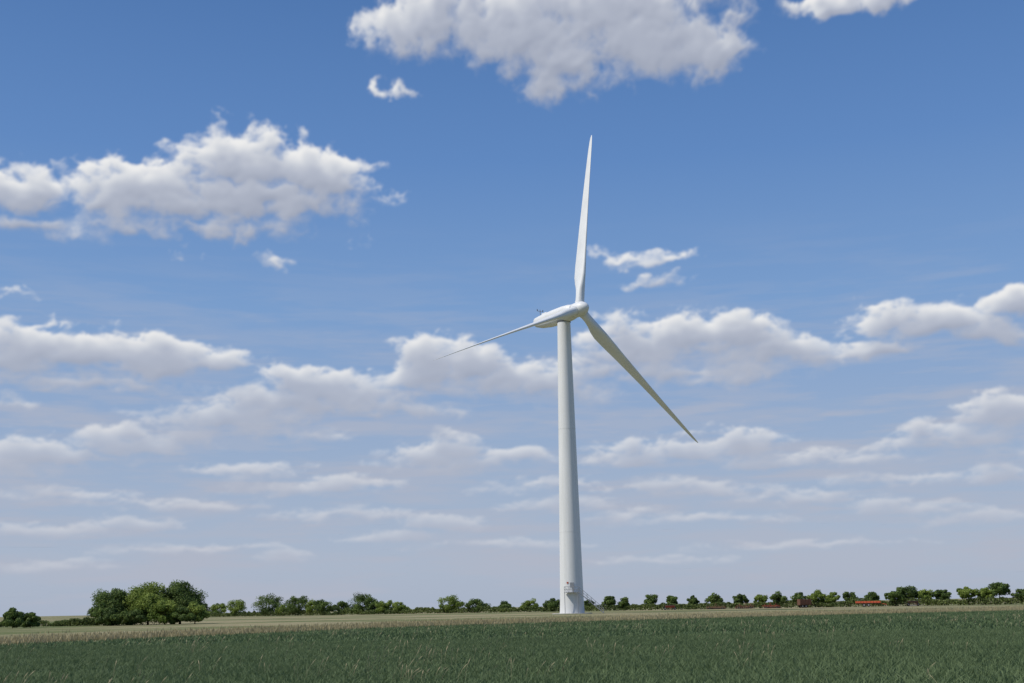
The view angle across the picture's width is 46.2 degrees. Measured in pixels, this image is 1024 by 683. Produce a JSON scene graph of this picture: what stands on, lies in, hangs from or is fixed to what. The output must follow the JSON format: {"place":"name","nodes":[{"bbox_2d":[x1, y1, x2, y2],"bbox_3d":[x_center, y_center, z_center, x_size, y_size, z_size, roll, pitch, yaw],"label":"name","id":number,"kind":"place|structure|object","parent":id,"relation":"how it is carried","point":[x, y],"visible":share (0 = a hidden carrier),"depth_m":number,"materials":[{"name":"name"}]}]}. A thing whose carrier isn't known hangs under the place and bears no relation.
{"place":"outdoors","nodes":[
{"label":"outdoors","id":0,"kind":"place"},
{"bbox_2d":[0,0,1023,612],"bbox_3d":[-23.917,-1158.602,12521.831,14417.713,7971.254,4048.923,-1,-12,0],"label":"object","id":1,"kind":"structure","parent":0,"point":[550,42],"depth_m":13524.13,"materials":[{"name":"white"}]},
{"bbox_2d":[0,598,1023,644],"bbox_3d":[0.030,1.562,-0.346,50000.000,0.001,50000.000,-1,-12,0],"label":"ground","id":2,"kind":"structure","parent":0,"point":[215,623],"depth_m":220.93,"materials":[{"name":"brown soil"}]},
{"bbox_2d":[1,607,24,627],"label":"hawthorn shrub","id":3,"kind":"object","parent":2,"relation":"on","point":[13,618],"visible":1,"depth_m":170.15,"materials":[{"name":"green plant"}]},
{"bbox_2d":[21,612,40,627],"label":"hawthorn shrub","id":4,"kind":"object","parent":2,"relation":"on","point":[32,618],"visible":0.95,"depth_m":173.13,"materials":[{"name":"green plant"}]},
{"bbox_2d":[0,620,137,626],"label":"hedgerow","id":5,"kind":"object","parent":2,"relation":"on","point":[43,622],"visible":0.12,"depth_m":190.69,"materials":[{"name":"green plant"}]},
{"bbox_2d":[49,617,103,625],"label":"hedgerow","id":6,"kind":"object","parent":2,"relation":"on","point":[84,621],"visible":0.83,"depth_m":186.78,"materials":[{"name":"green plant"}]},
{"bbox_2d":[92,607,121,625],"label":"elder shrub","id":7,"kind":"object","parent":2,"relation":"on","point":[107,616],"visible":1,"depth_m":178.82,"materials":[{"name":"green plant"}]},
{"bbox_2d":[87,588,130,619],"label":"hawthorn tree","id":8,"kind":"object","parent":2,"relation":"on","point":[104,600],"visible":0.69,"depth_m":183.87,"materials":[{"name":"green plant"}]},
{"bbox_2d":[117,609,147,624],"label":"elder shrub","id":9,"kind":"object","parent":2,"relation":"on","point":[131,617],"visible":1,"depth_m":179.62,"materials":[{"name":"green plant"}]},
{"bbox_2d":[122,581,168,624],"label":"field maple tree","id":10,"kind":"object","parent":2,"relation":"on","point":[145,597],"visible":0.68,"depth_m":183.68,"materials":[{"name":"green plant"}]},
{"bbox_2d":[146,598,181,624],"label":"elder shrub","id":11,"kind":"object","parent":2,"relation":"on","point":[160,609],"visible":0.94,"depth_m":180.58,"materials":[{"name":"green plant"}]},
{"bbox_2d":[168,604,196,624],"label":"elder shrub","id":12,"kind":"object","parent":2,"relation":"on","point":[187,615],"visible":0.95,"depth_m":180.35,"materials":[{"name":"green plant"}]},
{"bbox_2d":[159,579,207,623],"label":"hawthorn tree","id":13,"kind":"object","parent":2,"relation":"on","point":[181,593],"visible":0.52,"depth_m":185.55,"materials":[{"name":"green plant"}]},
{"bbox_2d":[183,601,210,623],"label":"elder shrub","id":14,"kind":"object","parent":2,"relation":"on","point":[201,612],"visible":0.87,"depth_m":181.55,"materials":[{"name":"green plant"}]},
{"bbox_2d":[0,605,1023,645],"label":"dry grass margin","id":15,"kind":"object","parent":2,"relation":"on","point":[123,635],"visible":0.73,"depth_m":117.42,"materials":[{"name":"beige plant"}]},
{"bbox_2d":[433,135,697,613],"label":"wind turbine","id":16,"kind":"object","parent":2,"relation":"on","point":[561,318],"visible":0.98,"depth_m":256.02,"materials":[{"name":"white paint"}]},
{"bbox_2d":[203,582,1023,615],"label":"distant tree row","id":17,"kind":"object","parent":2,"relation":"on","point":[993,589],"visible":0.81,"depth_m":367.27,"materials":[{"name":"green plant"}]},
{"bbox_2d":[210,596,1023,616],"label":"hedgerow","id":18,"kind":"object","parent":2,"relation":"on","point":[851,602],"visible":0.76,"depth_m":350.10,"materials":[{"name":"green plant"}]},
{"bbox_2d":[735,603,754,608],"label":"disc harrow","id":19,"kind":"object","parent":2,"relation":"on","point":[743,607],"visible":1,"depth_m":326.28,"materials":[{"name":"metal"}]},
{"bbox_2d":[797,599,814,607],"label":"farm trailer","id":20,"kind":"object","parent":2,"relation":"on","point":[802,602],"visible":1,"depth_m":314.57,"materials":[{"name":"metal"}]},
{"bbox_2d":[855,601,886,606],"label":"farm trailer","id":21,"kind":"object","parent":2,"relation":"on","point":[864,603],"visible":1,"depth_m":303.37,"materials":[{"name":"metal"}]},
{"bbox_2d":[0,610,1023,682],"bbox_3d":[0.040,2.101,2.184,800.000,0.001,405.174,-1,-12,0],"label":"crop field","id":22,"kind":"structure","parent":0,"point":[942,679],"depth_m":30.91,"materials":[{"name":"plant"}]},
{"bbox_2d":[0,612,1023,682],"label":"seeding grass stems","id":23,"kind":"object","parent":22,"relation":"on","point":[487,646],"visible":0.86,"depth_m":43.19,"materials":[{"name":"green plant"}]},
{"bbox_2d":[664,605,676,609],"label":"seed drill","id":24,"kind":"object","parent":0,"point":[670,606],"visible":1,"depth_m":341.29,"materials":[{"name":"red paint"}]},
{"bbox_2d":[706,603,725,608],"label":"cultivator","id":25,"kind":"object","parent":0,"point":[713,607],"visible":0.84,"depth_m":331.98,"materials":[{"name":"metal"}]},
{"bbox_2d":[764,603,780,607],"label":"cultivator","id":26,"kind":"object","parent":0,"point":[772,606],"visible":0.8,"depth_m":321.06,"materials":[{"name":"red paint"}]},
{"bbox_2d":[907,601,919,605],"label":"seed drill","id":27,"kind":"object","parent":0,"point":[911,603],"visible":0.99,"depth_m":296.82,"materials":[{"name":"metal"}]}
]}

